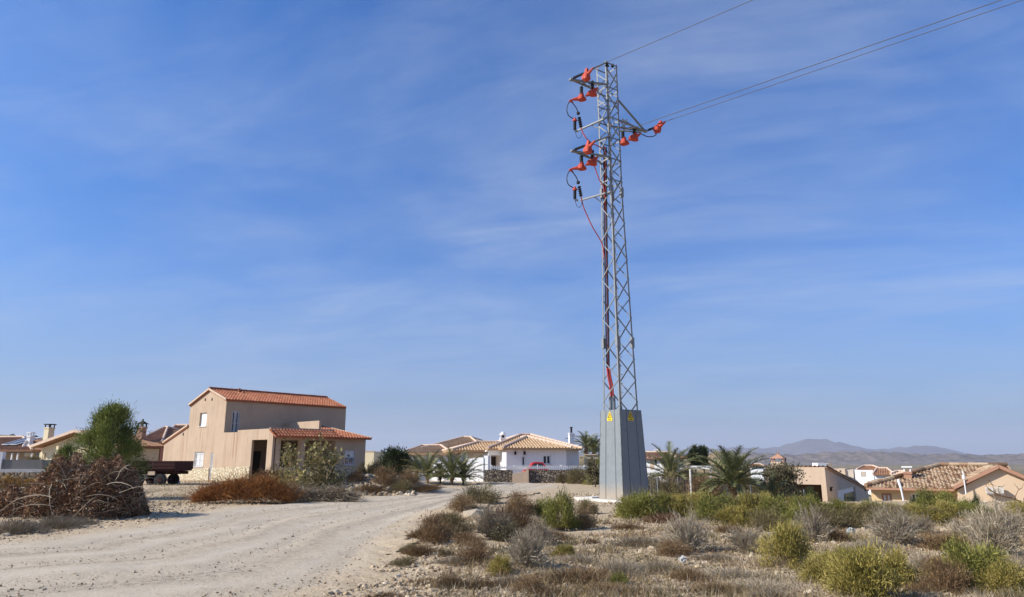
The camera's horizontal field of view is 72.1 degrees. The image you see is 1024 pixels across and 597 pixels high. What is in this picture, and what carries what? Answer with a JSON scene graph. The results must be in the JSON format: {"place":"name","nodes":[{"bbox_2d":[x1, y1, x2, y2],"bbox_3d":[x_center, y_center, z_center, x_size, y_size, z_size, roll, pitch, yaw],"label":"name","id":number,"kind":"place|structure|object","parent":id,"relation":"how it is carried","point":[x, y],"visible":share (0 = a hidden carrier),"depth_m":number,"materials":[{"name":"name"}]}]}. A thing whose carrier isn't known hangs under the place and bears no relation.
{"place":"outdoors","nodes":[
{"label":"outdoors","id":0,"kind":"place"},
{"bbox_2d":[0,452,53,471],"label":"block wall","id":1,"kind":"structure","parent":0,"point":[16,465],"depth_m":38.89,"materials":[{"name":"concrete"}]},
{"bbox_2d":[0,482,569,596],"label":"dirt road","id":2,"kind":"structure","parent":0,"point":[314,552],"depth_m":12.22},
{"bbox_2d":[0,435,1023,596],"bbox_3d":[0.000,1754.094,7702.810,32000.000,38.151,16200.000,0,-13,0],"label":"ground","id":3,"kind":"structure","parent":0,"point":[574,489],"depth_m":16.74,"materials":[{"name":"soil"}]},
{"bbox_2d":[0,432,42,459],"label":"solar house","id":4,"kind":"structure","parent":3,"relation":"on","point":[15,447],"depth_m":63.86,"materials":[{"name":"white tile"}]},
{"bbox_2d":[0,469,42,489],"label":"creeper","id":5,"kind":"object","parent":3,"relation":"on","point":[8,480],"visible":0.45,"depth_m":34.79,"materials":[{"name":"plant"}]},
{"bbox_2d":[0,514,57,535],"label":"dry shrub","id":6,"kind":"object","parent":3,"relation":"on","point":[23,528],"visible":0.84,"depth_m":15.35,"materials":[{"name":"plant"}]},
{"bbox_2d":[27,513,92,530],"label":"dry shrub","id":7,"kind":"object","parent":3,"relation":"on","point":[55,522],"visible":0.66,"depth_m":16.41,"materials":[{"name":"plant"}]},
{"bbox_2d":[0,449,166,519],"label":"withered vine","id":8,"kind":"object","parent":3,"relation":"on","point":[94,486],"visible":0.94,"depth_m":18.95,"materials":[{"name":"brown plant"}]},
{"bbox_2d":[30,424,163,476],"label":"cream house","id":9,"kind":"structure","parent":3,"relation":"on","point":[50,443],"depth_m":58.74,"materials":[{"name":"paint"}]},
{"bbox_2d":[59,394,154,479],"bbox_3d":[-16.179,5.940,28.470,3.499,4.201,3.662,0,-13,0],"label":"pine tree","id":10,"kind":"object","parent":3,"relation":"on","point":[109,421],"visible":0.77,"depth_m":28.20,"materials":[{"name":"green plant"}]},
{"bbox_2d":[126,461,193,484],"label":"farm trailer","id":11,"kind":"object","parent":3,"relation":"on","point":[173,469],"visible":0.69,"depth_m":42.95,"materials":[{"name":"red paint"}]},
{"bbox_2d":[136,419,186,474],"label":"pink house","id":12,"kind":"structure","parent":3,"relation":"on","point":[160,435],"depth_m":62.22,"materials":[{"name":"red tile"}]},
{"bbox_2d":[182,466,310,503],"bbox_3d":[-9.731,6.831,25.640,4.855,1.668,1.909,0,-13,0],"label":"dead frond heap","id":13,"kind":"object","parent":3,"relation":"on","point":[257,487],"visible":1,"depth_m":25.32,"materials":[{"name":"plant"}]},
{"bbox_2d":[143,479,363,506],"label":"dry grass","id":14,"kind":"structure","parent":3,"relation":"on","point":[183,494],"depth_m":30.45,"materials":[{"name":"plant"}]},
{"bbox_2d":[162,387,371,481],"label":"two storey house","id":15,"kind":"structure","parent":3,"relation":"on","point":[223,432],"depth_m":53.10,"materials":[{"name":"paint"}]},
{"bbox_2d":[269,432,352,488],"bbox_3d":[-9.388,7.634,32.980,3.706,2.706,3.311,0,-13,0],"label":"fig tree","id":16,"kind":"object","parent":3,"relation":"on","point":[330,461],"visible":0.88,"depth_m":32.87,"materials":[{"name":"green plant"}]},
{"bbox_2d":[285,476,373,501],"bbox_3d":[-7.185,7.306,26.570,3.944,1.401,1.819,0,-13,0],"label":"brushwood pile","id":17,"kind":"object","parent":3,"relation":"on","point":[328,494],"visible":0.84,"depth_m":26.36,"materials":[{"name":"plant"}]},
{"bbox_2d":[328,473,418,495],"bbox_3d":[-8.335,11.856,46.864,7.304,1.007,34.717,3,-13,-13],"label":"rubble","id":18,"kind":"object","parent":3,"relation":"on","point":[407,492],"visible":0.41,"depth_m":32.07,"materials":[{"name":"stone"}]},
{"bbox_2d":[372,464,399,485],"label":"brown shrub","id":19,"kind":"object","parent":3,"relation":"on","point":[382,474],"visible":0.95,"depth_m":32.55,"materials":[{"name":"plant"}]},
{"bbox_2d":[376,443,413,475],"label":"evergreen tree","id":20,"kind":"object","parent":3,"relation":"on","point":[394,455],"visible":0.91,"depth_m":45.52,"materials":[{"name":"green plant"}]},
{"bbox_2d":[398,541,441,556],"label":"brown shrub","id":21,"kind":"object","parent":3,"relation":"on","point":[419,551],"visible":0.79,"depth_m":11.38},
{"bbox_2d":[400,450,444,483],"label":"palm tree","id":22,"kind":"object","parent":3,"relation":"on","point":[426,466],"visible":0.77,"depth_m":44.45,"materials":[{"name":"green plant"}]},
{"bbox_2d":[410,508,459,544],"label":"brown shrub","id":23,"kind":"object","parent":3,"relation":"on","point":[434,529],"visible":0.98,"depth_m":12.88,"materials":[{"name":"brown plant"}]},
{"bbox_2d":[404,436,487,472],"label":"tiled villa","id":24,"kind":"object","parent":3,"relation":"on","point":[423,449],"visible":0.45,"depth_m":73.33,"materials":[{"name":"tile"}]},
{"bbox_2d":[430,570,465,589],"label":"brown shrub","id":25,"kind":"object","parent":3,"relation":"on","point":[452,579],"visible":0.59,"depth_m":8.89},
{"bbox_2d":[424,447,481,484],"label":"palm tree","id":26,"kind":"object","parent":3,"relation":"on","point":[452,470],"visible":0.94,"depth_m":43.47,"materials":[{"name":"green plant"}]},
{"bbox_2d":[419,456,489,481],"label":"white boundary wall","id":27,"kind":"structure","parent":3,"relation":"on","point":[485,460],"depth_m":48.75,"materials":[{"name":"paint"}]},
{"bbox_2d":[385,504,529,596],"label":"soil clods","id":28,"kind":"object","parent":3,"relation":"on","point":[417,571],"visible":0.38,"depth_m":9.83,"materials":[{"name":"soil"}]},
{"bbox_2d":[437,505,477,538],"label":"olive shrub","id":29,"kind":"object","parent":3,"relation":"on","point":[464,527],"visible":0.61,"depth_m":13.64,"materials":[{"name":"brown plant"}]},
{"bbox_2d":[443,490,480,511],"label":"brown shrub","id":30,"kind":"object","parent":3,"relation":"on","point":[461,502],"visible":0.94,"depth_m":18.73,"materials":[{"name":"brown plant"}]},
{"bbox_2d":[436,452,487,484],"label":"palm tree","id":31,"kind":"object","parent":3,"relation":"on","point":[465,472],"visible":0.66,"depth_m":43.96,"materials":[{"name":"green plant"}]},
{"bbox_2d":[450,528,489,546],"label":"brown shrub","id":32,"kind":"object","parent":3,"relation":"on","point":[461,535],"visible":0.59,"depth_m":12.08,"materials":[{"name":"plant"}]},
{"bbox_2d":[446,536,497,564],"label":"brown shrub","id":33,"kind":"object","parent":3,"relation":"on","point":[478,552],"visible":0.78,"depth_m":10.49,"materials":[{"name":"plant"}]},
{"bbox_2d":[454,478,508,504],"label":"olive shrub","id":34,"kind":"object","parent":3,"relation":"on","point":[490,497],"visible":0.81,"depth_m":25.17,"materials":[{"name":"brown plant"}]},
{"bbox_2d":[455,577,510,591],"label":"brown shrub","id":35,"kind":"object","parent":3,"relation":"on","point":[481,582],"visible":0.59,"depth_m":8.78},
{"bbox_2d":[469,501,514,538],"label":"dry shrub","id":36,"kind":"object","parent":3,"relation":"on","point":[487,528],"visible":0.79,"depth_m":13.88,"materials":[{"name":"plant"}]},
{"bbox_2d":[484,470,512,482],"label":"stone wall","id":37,"kind":"structure","parent":3,"relation":"on","point":[497,476],"depth_m":48.03,"materials":[{"name":"stone"}]},
{"bbox_2d":[483,553,514,576],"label":"yellow green shrub","id":38,"kind":"object","parent":3,"relation":"on","point":[503,562],"visible":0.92,"depth_m":9.69,"materials":[{"name":"brown plant"}]},
{"bbox_2d":[489,519,525,542],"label":"dark shrub","id":39,"kind":"object","parent":3,"relation":"on","point":[501,535],"visible":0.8,"depth_m":13.48,"materials":[{"name":"grey plant"}]},
{"bbox_2d":[469,499,548,531],"bbox_3d":[-0.061,4.666,15.350,1.774,0.725,1.676,5,-13,-25],"label":"brown shrub","id":40,"kind":"object","parent":3,"relation":"on","point":[518,517],"visible":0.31,"depth_m":15.19,"materials":[{"name":"plant"}]},
{"bbox_2d":[442,427,582,472],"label":"white villa","id":41,"kind":"object","parent":3,"relation":"on","point":[523,450],"visible":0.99,"depth_m":56.51,"materials":[{"name":"paint"}]},
{"bbox_2d":[503,486,539,514],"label":"brown shrub","id":42,"kind":"object","parent":3,"relation":"on","point":[521,501],"visible":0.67,"depth_m":18.82,"materials":[{"name":"plant"}]},
{"bbox_2d":[501,522,553,567],"bbox_3d":[0.202,3.532,10.116,0.782,0.694,0.791,-3,-13,13],"label":"dry shrub","id":43,"kind":"object","parent":3,"relation":"on","point":[530,551],"visible":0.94,"depth_m":10.06,"materials":[{"name":"plant"}]},
{"bbox_2d":[510,568,547,593],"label":"brown shrub","id":44,"kind":"object","parent":3,"relation":"on","point":[534,581],"visible":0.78,"depth_m":8.57,"materials":[{"name":"plant"}]},
{"bbox_2d":[520,515,560,545],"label":"dry shrub","id":45,"kind":"object","parent":3,"relation":"on","point":[545,527],"visible":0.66,"depth_m":13.21,"materials":[{"name":"plant"}]},
{"bbox_2d":[529,470,585,482],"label":"stone wall","id":46,"kind":"structure","parent":3,"relation":"on","point":[542,476],"depth_m":47.98,"materials":[{"name":"stone"}]},
{"bbox_2d":[537,485,583,529],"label":"green shrub","id":47,"kind":"object","parent":3,"relation":"on","point":[562,505],"visible":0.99,"depth_m":15.95,"materials":[{"name":"plant"}]},
{"bbox_2d":[566,430,599,453],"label":"palm tree","id":48,"kind":"object","parent":3,"relation":"on","point":[585,444],"visible":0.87,"depth_m":62.50,"materials":[{"name":"green plant"}]},
{"bbox_2d":[528,564,638,586],"bbox_3d":[0.824,3.624,9.299,1.612,0.248,1.553,7,-15,-43],"label":"brown shrub","id":49,"kind":"object","parent":3,"relation":"on","point":[591,575],"visible":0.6,"depth_m":9.22,"materials":[{"name":"plant"}]},
{"bbox_2d":[575,503,598,529],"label":"brown shrub","id":50,"kind":"object","parent":3,"relation":"on","point":[587,519],"visible":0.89,"depth_m":16.17,"materials":[{"name":"plant"}]},
{"bbox_2d":[581,453,598,486],"bbox_3d":[4.708,9.877,39.784,1.524,2.431,1.546,-10,-16,37],"label":"garden tree","id":51,"kind":"object","parent":3,"relation":"on","point":[592,469],"visible":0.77,"depth_m":39.62,"materials":[{"name":"green plant"}]},
{"bbox_2d":[566,61,665,502],"bbox_3d":[4.063,-0.912,29.368,4.391,19.152,3.141,8,-15,-33],"label":"power pylon","id":52,"kind":"object","parent":3,"relation":"on","point":[622,467],"visible":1,"depth_m":28.39,"materials":[{"name":"metal"}]},
{"bbox_2d":[595,0,1000,140],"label":"overhead wire","id":53,"kind":"object","parent":52,"relation":"attached to","point":[810,66],"visible":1,"depth_m":22.84,"materials":[{"name":"metal"}]},
{"bbox_2d":[665,0,1021,121],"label":"overhead wire","id":54,"kind":"object","parent":52,"relation":"attached to","point":[850,58],"visible":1,"depth_m":25.84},
{"bbox_2d":[592,555,648,577],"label":"dry shrub","id":55,"kind":"object","parent":3,"relation":"on","point":[622,566],"visible":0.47,"depth_m":9.85,"materials":[{"name":"plant"}]},
{"bbox_2d":[597,534,664,546],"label":"dry shrub","id":56,"kind":"object","parent":3,"relation":"on","point":[638,542],"visible":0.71,"depth_m":12.80,"materials":[{"name":"plant"}]},
{"bbox_2d":[609,487,668,518],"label":"green shrub","id":57,"kind":"object","parent":3,"relation":"on","point":[641,505],"visible":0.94,"depth_m":19.06,"materials":[{"name":"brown plant"}]},
{"bbox_2d":[631,556,690,574],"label":"dry shrub","id":58,"kind":"object","parent":3,"relation":"on","point":[662,565],"visible":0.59,"depth_m":10.14,"materials":[{"name":"plant"}]},
{"bbox_2d":[647,460,686,498],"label":"olive shrub","id":59,"kind":"object","parent":3,"relation":"on","point":[671,484],"visible":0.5,"depth_m":32.79,"materials":[{"name":"brown plant"}]},
{"bbox_2d":[645,449,688,494],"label":"white house","id":60,"kind":"structure","parent":3,"relation":"on","point":[649,458],"depth_m":83.18,"materials":[{"name":"paint"}]},
{"bbox_2d":[651,488,687,515],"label":"green shrub","id":61,"kind":"object","parent":3,"relation":"on","point":[661,496],"visible":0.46,"depth_m":19.68,"materials":[{"name":"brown plant"}]},
{"bbox_2d":[645,535,695,556],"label":"brown shrub","id":62,"kind":"object","parent":3,"relation":"on","point":[667,548],"visible":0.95,"depth_m":11.82,"materials":[{"name":"plant"}]},
{"bbox_2d":[645,441,708,479],"bbox_3d":[8.873,9.131,38.874,3.817,2.660,4.098,-10,-16,39],"label":"palm tree","id":63,"kind":"object","parent":3,"relation":"on","point":[667,457],"visible":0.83,"depth_m":38.71,"materials":[{"name":"green plant"}]},
{"bbox_2d":[660,491,696,516],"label":"yellow green shrub","id":64,"kind":"object","parent":3,"relation":"on","point":[685,503],"visible":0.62,"depth_m":19.53,"materials":[{"name":"brown plant"}]},
{"bbox_2d":[655,503,720,552],"bbox_3d":[3.100,4.029,12.432,1.150,0.918,1.032,-1,-20,6],"label":"dry shrub","id":65,"kind":"object","parent":3,"relation":"on","point":[680,535],"visible":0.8,"depth_m":12.35,"materials":[{"name":"plant"}]},
{"bbox_2d":[666,564,712,582],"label":"brown shrub","id":66,"kind":"object","parent":3,"relation":"on","point":[683,576],"visible":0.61,"depth_m":9.37,"materials":[{"name":"plant"}]},
{"bbox_2d":[367,512,1017,596],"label":"dry stubble","id":67,"kind":"object","parent":3,"relation":"on","point":[652,573],"visible":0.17,"depth_m":9.85,"materials":[{"name":"plant"}]},
{"bbox_2d":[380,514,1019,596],"bbox_3d":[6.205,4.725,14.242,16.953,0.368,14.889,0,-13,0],"label":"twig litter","id":68,"kind":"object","parent":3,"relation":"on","point":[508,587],"visible":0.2,"depth_m":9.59,"materials":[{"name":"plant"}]},
{"bbox_2d":[684,469,725,499],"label":"brown shrub","id":69,"kind":"object","parent":3,"relation":"on","point":[699,481],"visible":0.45,"depth_m":34.53,"materials":[{"name":"plant"}]},
{"bbox_2d":[686,488,732,521],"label":"green shrub","id":70,"kind":"object","parent":3,"relation":"on","point":[708,505],"visible":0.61,"depth_m":18.23,"materials":[{"name":"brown plant"}]},
{"bbox_2d":[675,581,753,596],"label":"brown shrub","id":71,"kind":"object","parent":3,"relation":"on","point":[710,588],"visible":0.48,"depth_m":8.51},
{"bbox_2d":[411,514,1023,596],"bbox_3d":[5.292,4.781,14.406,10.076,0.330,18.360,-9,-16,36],"label":"scrub","id":72,"kind":"object","parent":3,"relation":"on","point":[639,559],"visible":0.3,"depth_m":9.77,"materials":[{"name":"plant"}]},
{"bbox_2d":[423,514,1023,596],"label":"dry grass","id":73,"kind":"structure","parent":3,"relation":"on","point":[837,541],"depth_m":10.30,"materials":[{"name":"plant"}]},
{"bbox_2d":[687,445,777,500],"bbox_3d":[10.008,7.992,32.016,3.954,2.688,3.696,-1,-13,4],"label":"palm tree","id":74,"kind":"object","parent":3,"relation":"on","point":[732,470],"visible":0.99,"depth_m":31.72,"materials":[{"name":"green plant"}]},
{"bbox_2d":[696,565,768,581],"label":"dry shrub","id":75,"kind":"object","parent":3,"relation":"on","point":[732,573],"visible":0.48,"depth_m":9.73,"materials":[{"name":"plant"}]},
{"bbox_2d":[709,500,761,527],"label":"yellow green shrub","id":76,"kind":"object","parent":3,"relation":"on","point":[737,515],"visible":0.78,"depth_m":16.77,"materials":[{"name":"brown plant"}]},
{"bbox_2d":[719,523,773,553],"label":"dry shrub","id":77,"kind":"object","parent":3,"relation":"on","point":[741,538],"visible":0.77,"depth_m":12.33,"materials":[{"name":"plant"}]},
{"bbox_2d":[734,490,764,513],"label":"yellow green shrub","id":78,"kind":"object","parent":3,"relation":"on","point":[748,499],"visible":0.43,"depth_m":18.98,"materials":[{"name":"brown plant"}]},
{"bbox_2d":[727,578,799,594],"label":"dry shrub","id":79,"kind":"object","parent":3,"relation":"on","point":[765,584],"visible":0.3,"depth_m":8.71,"materials":[{"name":"plant"}]},
{"bbox_2d":[742,474,793,500],"bbox_3d":[11.746,8.751,31.781,2.540,1.649,2.366,7,-15,-28],"label":"palm tree","id":80,"kind":"object","parent":3,"relation":"on","point":[771,483],"visible":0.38,"depth_m":31.73,"materials":[{"name":"green plant"}]},
{"bbox_2d":[745,501,791,530],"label":"olive shrub","id":81,"kind":"object","parent":3,"relation":"on","point":[765,519],"visible":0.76,"depth_m":15.99,"materials":[{"name":"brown plant"}]},
{"bbox_2d":[756,490,795,516],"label":"green shrub","id":82,"kind":"object","parent":3,"relation":"on","point":[767,502],"visible":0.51,"depth_m":18.34,"materials":[{"name":"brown plant"}]},
{"bbox_2d":[749,515,815,570],"bbox_3d":[4.123,3.711,10.643,0.888,0.920,0.921,12,-21,-31],"label":"yellow green shrub","id":83,"kind":"object","parent":3,"relation":"on","point":[790,545],"visible":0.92,"depth_m":10.54,"materials":[{"name":"brown plant"}]},
{"bbox_2d":[757,451,810,500],"bbox_3d":[13.212,9.262,34.684,2.726,3.429,2.737,0,-13,0],"label":"broadleaf tree","id":84,"kind":"object","parent":3,"relation":"on","point":[783,471],"visible":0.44,"depth_m":34.38,"materials":[{"name":"green plant"}]},
{"bbox_2d":[773,502,811,527],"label":"green shrub","id":85,"kind":"object","parent":3,"relation":"on","point":[790,511],"visible":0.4,"depth_m":16.52,"materials":[{"name":"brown plant"}]},
{"bbox_2d":[790,503,837,541],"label":"dry shrub","id":86,"kind":"object","parent":3,"relation":"on","point":[813,524],"visible":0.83,"depth_m":13.72,"materials":[{"name":"plant"}]},
{"bbox_2d":[767,452,868,501],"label":"flat roofed house","id":87,"kind":"structure","parent":3,"relation":"on","point":[826,482],"depth_m":47.62,"materials":[{"name":"paint"}]},
{"bbox_2d":[795,545,845,584],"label":"yellow green shrub","id":88,"kind":"object","parent":3,"relation":"on","point":[814,570],"visible":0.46,"depth_m":9.32,"materials":[{"name":"brown plant"}]},
{"bbox_2d":[806,498,851,528],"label":"olive shrub","id":89,"kind":"object","parent":3,"relation":"on","point":[834,519],"visible":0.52,"depth_m":16.51,"materials":[{"name":"brown plant"}]},
{"bbox_2d":[822,501,870,527],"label":"olive shrub","id":90,"kind":"object","parent":3,"relation":"on","point":[857,521],"visible":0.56,"depth_m":16.74,"materials":[{"name":"brown plant"}]},
{"bbox_2d":[814,534,910,596],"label":"yellow green shrub","id":91,"kind":"object","parent":3,"relation":"on","point":[851,572],"visible":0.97,"depth_m":8.09,"materials":[{"name":"brown plant"}]},
{"bbox_2d":[854,465,878,496],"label":"white cottage","id":92,"kind":"structure","parent":3,"relation":"on","point":[863,474],"depth_m":92.54,"materials":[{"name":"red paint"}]},
{"bbox_2d":[841,537,913,552],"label":"dry shrub","id":93,"kind":"object","parent":3,"relation":"on","point":[879,542],"visible":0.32,"depth_m":12.49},
{"bbox_2d":[862,498,928,544],"bbox_3d":[7.089,4.193,13.197,1.119,0.913,1.104,9,-15,-33],"label":"dry shrub","id":94,"kind":"object","parent":3,"relation":"on","point":[895,533],"visible":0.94,"depth_m":13.08,"materials":[{"name":"plant"}]},
{"bbox_2d":[877,541,924,586],"bbox_3d":[4.990,3.513,9.265,0.728,0.636,0.820,-4,-16,-3],"label":"yellow green shrub","id":95,"kind":"object","parent":3,"relation":"on","point":[896,558],"visible":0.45,"depth_m":9.09,"materials":[{"name":"brown plant"}]},
{"bbox_2d":[905,503,957,522],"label":"yellow green shrub","id":96,"kind":"object","parent":3,"relation":"on","point":[938,515],"visible":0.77,"depth_m":17.99,"materials":[{"name":"brown plant"}]},
{"bbox_2d":[907,482,958,509],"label":"green shrub","id":97,"kind":"object","parent":3,"relation":"on","point":[925,497],"visible":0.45,"depth_m":20.22,"materials":[{"name":"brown plant"}]},
{"bbox_2d":[898,528,976,551],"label":"brown shrub","id":98,"kind":"object","parent":3,"relation":"on","point":[934,541],"visible":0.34,"depth_m":12.54,"materials":[{"name":"plant"}]},
{"bbox_2d":[864,462,1023,501],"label":"yellow house","id":99,"kind":"structure","parent":3,"relation":"on","point":[963,479],"depth_m":38.38,"materials":[{"name":"ceramic"}]},
{"bbox_2d":[912,542,977,593],"bbox_3d":[5.447,3.401,8.852,0.921,0.701,0.741,12,-17,-42],"label":"brown shrub","id":100,"kind":"object","parent":3,"relation":"on","point":[942,576],"visible":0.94,"depth_m":8.75,"materials":[{"name":"plant"}]},
{"bbox_2d":[945,508,991,539],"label":"dry shrub","id":101,"kind":"object","parent":3,"relation":"on","point":[956,525],"visible":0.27,"depth_m":13.90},
{"bbox_2d":[921,531,1023,589],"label":"green shrub","id":102,"kind":"object","parent":3,"relation":"on","point":[972,558],"visible":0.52,"depth_m":9.12,"materials":[{"name":"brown plant"}]},
{"bbox_2d":[955,493,1023,557],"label":"dry shrub","id":103,"kind":"object","parent":3,"relation":"on","point":[998,529],"visible":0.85,"depth_m":11.45,"materials":[{"name":"plant"}]},
{"bbox_2d":[968,555,1023,594],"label":"yellow green shrub","id":104,"kind":"object","parent":3,"relation":"on","point":[1010,578],"visible":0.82,"depth_m":8.66,"materials":[{"name":"plant"}]},
{"bbox_2d":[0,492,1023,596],"bbox_3d":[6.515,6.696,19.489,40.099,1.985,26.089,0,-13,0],"label":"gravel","id":105,"kind":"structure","parent":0,"point":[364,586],"depth_m":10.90,"materials":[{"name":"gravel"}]},
{"bbox_2d":[0,0,1023,454],"label":"sky","id":106,"kind":"structure","parent":0,"point":[369,207],"materials":[{"name":"blue"}]},
{"bbox_2d":[579,439,975,455],"bbox_3d":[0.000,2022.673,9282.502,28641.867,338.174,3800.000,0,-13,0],"label":"mountains","id":107,"kind":"structure","parent":0,"point":[812,446],"depth_m":9077.20,"materials":[{"name":"stone"}]},
{"bbox_2d":[579,451,1023,464],"bbox_3d":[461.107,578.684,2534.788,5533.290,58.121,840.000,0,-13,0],"label":"badland hills","id":108,"kind":"structure","parent":0,"point":[865,458],"depth_m":2466.19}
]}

